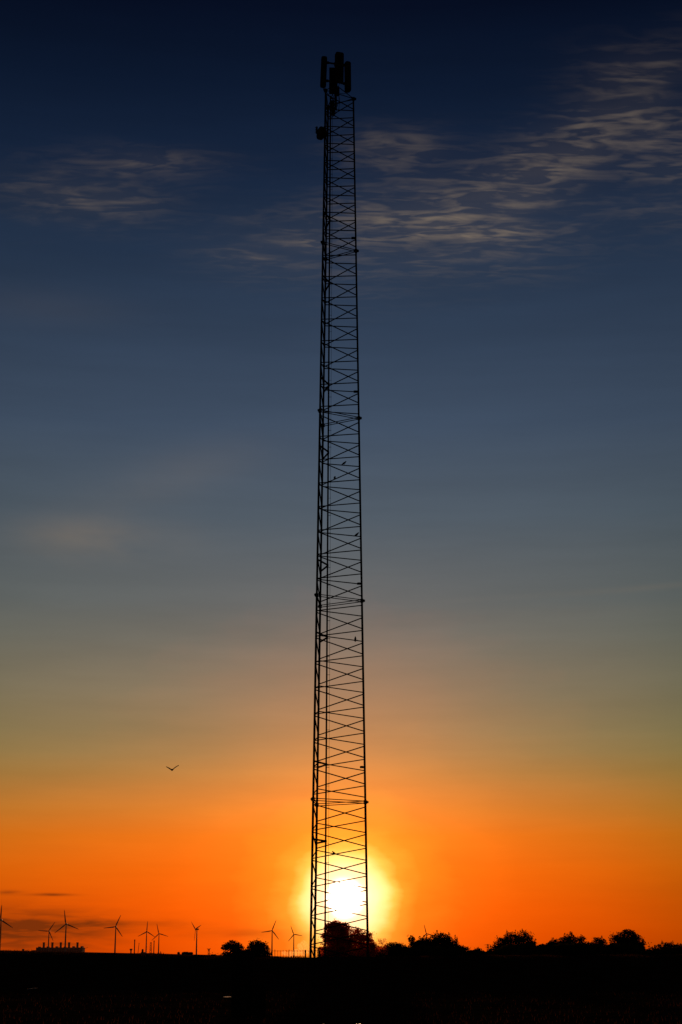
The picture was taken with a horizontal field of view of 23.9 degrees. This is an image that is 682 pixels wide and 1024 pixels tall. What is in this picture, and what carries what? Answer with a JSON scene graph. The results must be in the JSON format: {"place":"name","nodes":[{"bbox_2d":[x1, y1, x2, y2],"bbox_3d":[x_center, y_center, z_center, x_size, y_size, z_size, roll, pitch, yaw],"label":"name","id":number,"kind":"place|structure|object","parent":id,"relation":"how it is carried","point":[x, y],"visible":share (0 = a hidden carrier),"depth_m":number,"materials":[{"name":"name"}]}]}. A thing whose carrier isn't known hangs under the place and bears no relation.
{"place":"outdoors","nodes":[
{"label":"outdoors","id":0,"kind":"place"},
{"bbox_2d":[0,949,681,1023],"bbox_3d":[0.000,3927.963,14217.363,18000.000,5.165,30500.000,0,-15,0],"label":"ground","id":1,"kind":"structure","parent":0,"point":[184,979],"depth_m":195.79,"materials":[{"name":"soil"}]},
{"bbox_2d":[0,905,12,947],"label":"wind turbine","id":2,"kind":"object","parent":1,"relation":"on","point":[1,920],"visible":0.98,"depth_m":3404.94,"materials":[{"name":"paint"}]},
{"bbox_2d":[38,922,54,945],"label":"wind turbine","id":3,"kind":"object","parent":1,"relation":"on","point":[48,934],"visible":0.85,"depth_m":4841.93,"materials":[{"name":"paint"}]},
{"bbox_2d":[32,942,87,951],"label":"power station","id":4,"kind":"object","parent":1,"relation":"on","point":[77,948],"visible":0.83,"depth_m":3861.14,"materials":[{"name":"concrete"}]},
{"bbox_2d":[55,910,77,951],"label":"wind turbine","id":5,"kind":"object","parent":1,"relation":"on","point":[66,924],"visible":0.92,"depth_m":3822.07,"materials":[{"name":"paint"}]},
{"bbox_2d":[106,915,121,952],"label":"wind turbine","id":6,"kind":"object","parent":1,"relation":"on","point":[115,934],"visible":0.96,"depth_m":4150.59,"materials":[{"name":"paint"}]},
{"bbox_2d":[139,921,154,952],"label":"wind turbine","id":7,"kind":"object","parent":1,"relation":"on","point":[146,937],"visible":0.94,"depth_m":4942.82,"materials":[{"name":"paint"}]},
{"bbox_2d":[152,926,165,952],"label":"wind turbine","id":8,"kind":"object","parent":1,"relation":"on","point":[158,938],"visible":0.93,"depth_m":5359.80,"materials":[{"name":"paint"}]},
{"bbox_2d":[182,952,192,954],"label":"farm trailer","id":9,"kind":"object","parent":1,"relation":"on","point":[188,953],"visible":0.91,"depth_m":317.51,"materials":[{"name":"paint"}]},
{"bbox_2d":[191,922,200,953],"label":"wind turbine","id":10,"kind":"object","parent":1,"relation":"on","point":[196,929],"visible":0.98,"depth_m":4526.20,"materials":[{"name":"paint"}]},
{"bbox_2d":[221,940,243,956],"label":"broadleaf tree","id":11,"kind":"object","parent":1,"relation":"on","point":[230,945],"visible":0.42,"depth_m":366.18,"materials":[{"name":"black plant"}]},
{"bbox_2d":[245,939,272,956],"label":"broadleaf tree","id":12,"kind":"object","parent":1,"relation":"on","point":[258,947],"visible":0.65,"depth_m":366.13,"materials":[{"name":"black plant"}]},
{"bbox_2d":[265,921,277,955],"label":"wind turbine","id":13,"kind":"object","parent":1,"relation":"on","point":[272,939],"visible":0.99,"depth_m":4756.19,"materials":[{"name":"paint"}]},
{"bbox_2d":[260,949,317,956],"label":"fence","id":14,"kind":"object","parent":1,"relation":"on","point":[280,953],"visible":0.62,"depth_m":289.33,"materials":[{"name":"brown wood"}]},
{"bbox_2d":[289,927,301,955],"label":"wind turbine","id":15,"kind":"object","parent":1,"relation":"on","point":[293,940],"visible":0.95,"depth_m":5530.02,"materials":[{"name":"paint"}]},
{"bbox_2d":[304,950,317,999],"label":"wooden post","id":16,"kind":"object","parent":1,"relation":"on","point":[305,987],"visible":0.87,"depth_m":144.02,"materials":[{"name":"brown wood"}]},
{"bbox_2d":[318,919,358,956],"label":"broadleaf tree","id":17,"kind":"object","parent":1,"relation":"on","point":[339,945],"visible":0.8,"depth_m":317.99,"materials":[{"name":"black plant"}]},
{"bbox_2d":[301,52,376,1023],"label":"lattice mast","id":18,"kind":"object","parent":1,"relation":"on","point":[340,72],"visible":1,"depth_m":102.73,"materials":[{"name":"metal"}]},
{"bbox_2d":[351,928,381,956],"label":"broadleaf tree","id":19,"kind":"object","parent":1,"relation":"on","point":[374,948],"visible":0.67,"depth_m":327.79,"materials":[{"name":"black plant"}]},
{"bbox_2d":[375,938,387,955],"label":"bush","id":20,"kind":"object","parent":1,"relation":"on","point":[382,948],"visible":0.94,"depth_m":338.02,"materials":[{"name":"black plant"}]},
{"bbox_2d":[379,942,409,955],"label":"bush","id":21,"kind":"object","parent":1,"relation":"on","point":[394,948],"visible":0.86,"depth_m":346.96,"materials":[{"name":"black plant"}]},
{"bbox_2d":[407,934,418,947],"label":"broadleaf tree","id":22,"kind":"object","parent":1,"relation":"on","point":[411,941],"visible":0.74,"depth_m":376.44,"materials":[{"name":"black plant"}]},
{"bbox_2d":[414,930,469,950],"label":"broadleaf tree","id":23,"kind":"object","parent":1,"relation":"on","point":[446,940],"visible":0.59,"depth_m":375.94,"materials":[{"name":"black plant"}]},
{"bbox_2d":[317,942,681,956],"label":"hedge","id":24,"kind":"object","parent":1,"relation":"on","point":[578,948],"visible":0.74,"depth_m":356.06,"materials":[{"name":"black plant"}]},
{"bbox_2d":[489,929,536,950],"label":"broadleaf tree","id":25,"kind":"object","parent":1,"relation":"on","point":[518,939],"visible":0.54,"depth_m":395.59,"materials":[{"name":"black plant"}]},
{"bbox_2d":[542,931,587,945],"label":"spiky tree","id":26,"kind":"object","parent":1,"relation":"on","point":[569,940],"visible":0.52,"depth_m":395.82,"materials":[{"name":"black plant"}]},
{"bbox_2d":[586,936,607,944],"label":"broadleaf tree","id":27,"kind":"object","parent":1,"relation":"on","point":[599,941],"visible":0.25,"depth_m":395.57,"materials":[{"name":"black plant"}]},
{"bbox_2d":[608,929,651,948],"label":"broadleaf tree","id":28,"kind":"object","parent":1,"relation":"on","point":[628,936],"visible":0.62,"depth_m":385.83,"materials":[{"name":"black plant"}]},
{"bbox_2d":[646,941,681,949],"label":"broadleaf tree","id":29,"kind":"object","parent":1,"relation":"on","point":[669,944],"visible":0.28,"depth_m":385.82,"materials":[{"name":"black plant"}]},
{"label":"equipment cabin","id":30,"kind":"object","parent":1,"relation":"on","visible":0},
{"bbox_2d":[234,979,248,1014],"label":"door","id":31,"kind":"structure","parent":30,"relation":"in","point":[241,1004],"depth_m":103.50,"materials":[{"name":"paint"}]},
{"bbox_2d":[0,0,681,956],"label":"sky","id":32,"kind":"structure","parent":0,"point":[518,163],"materials":[{"name":"blue"}]}
]}

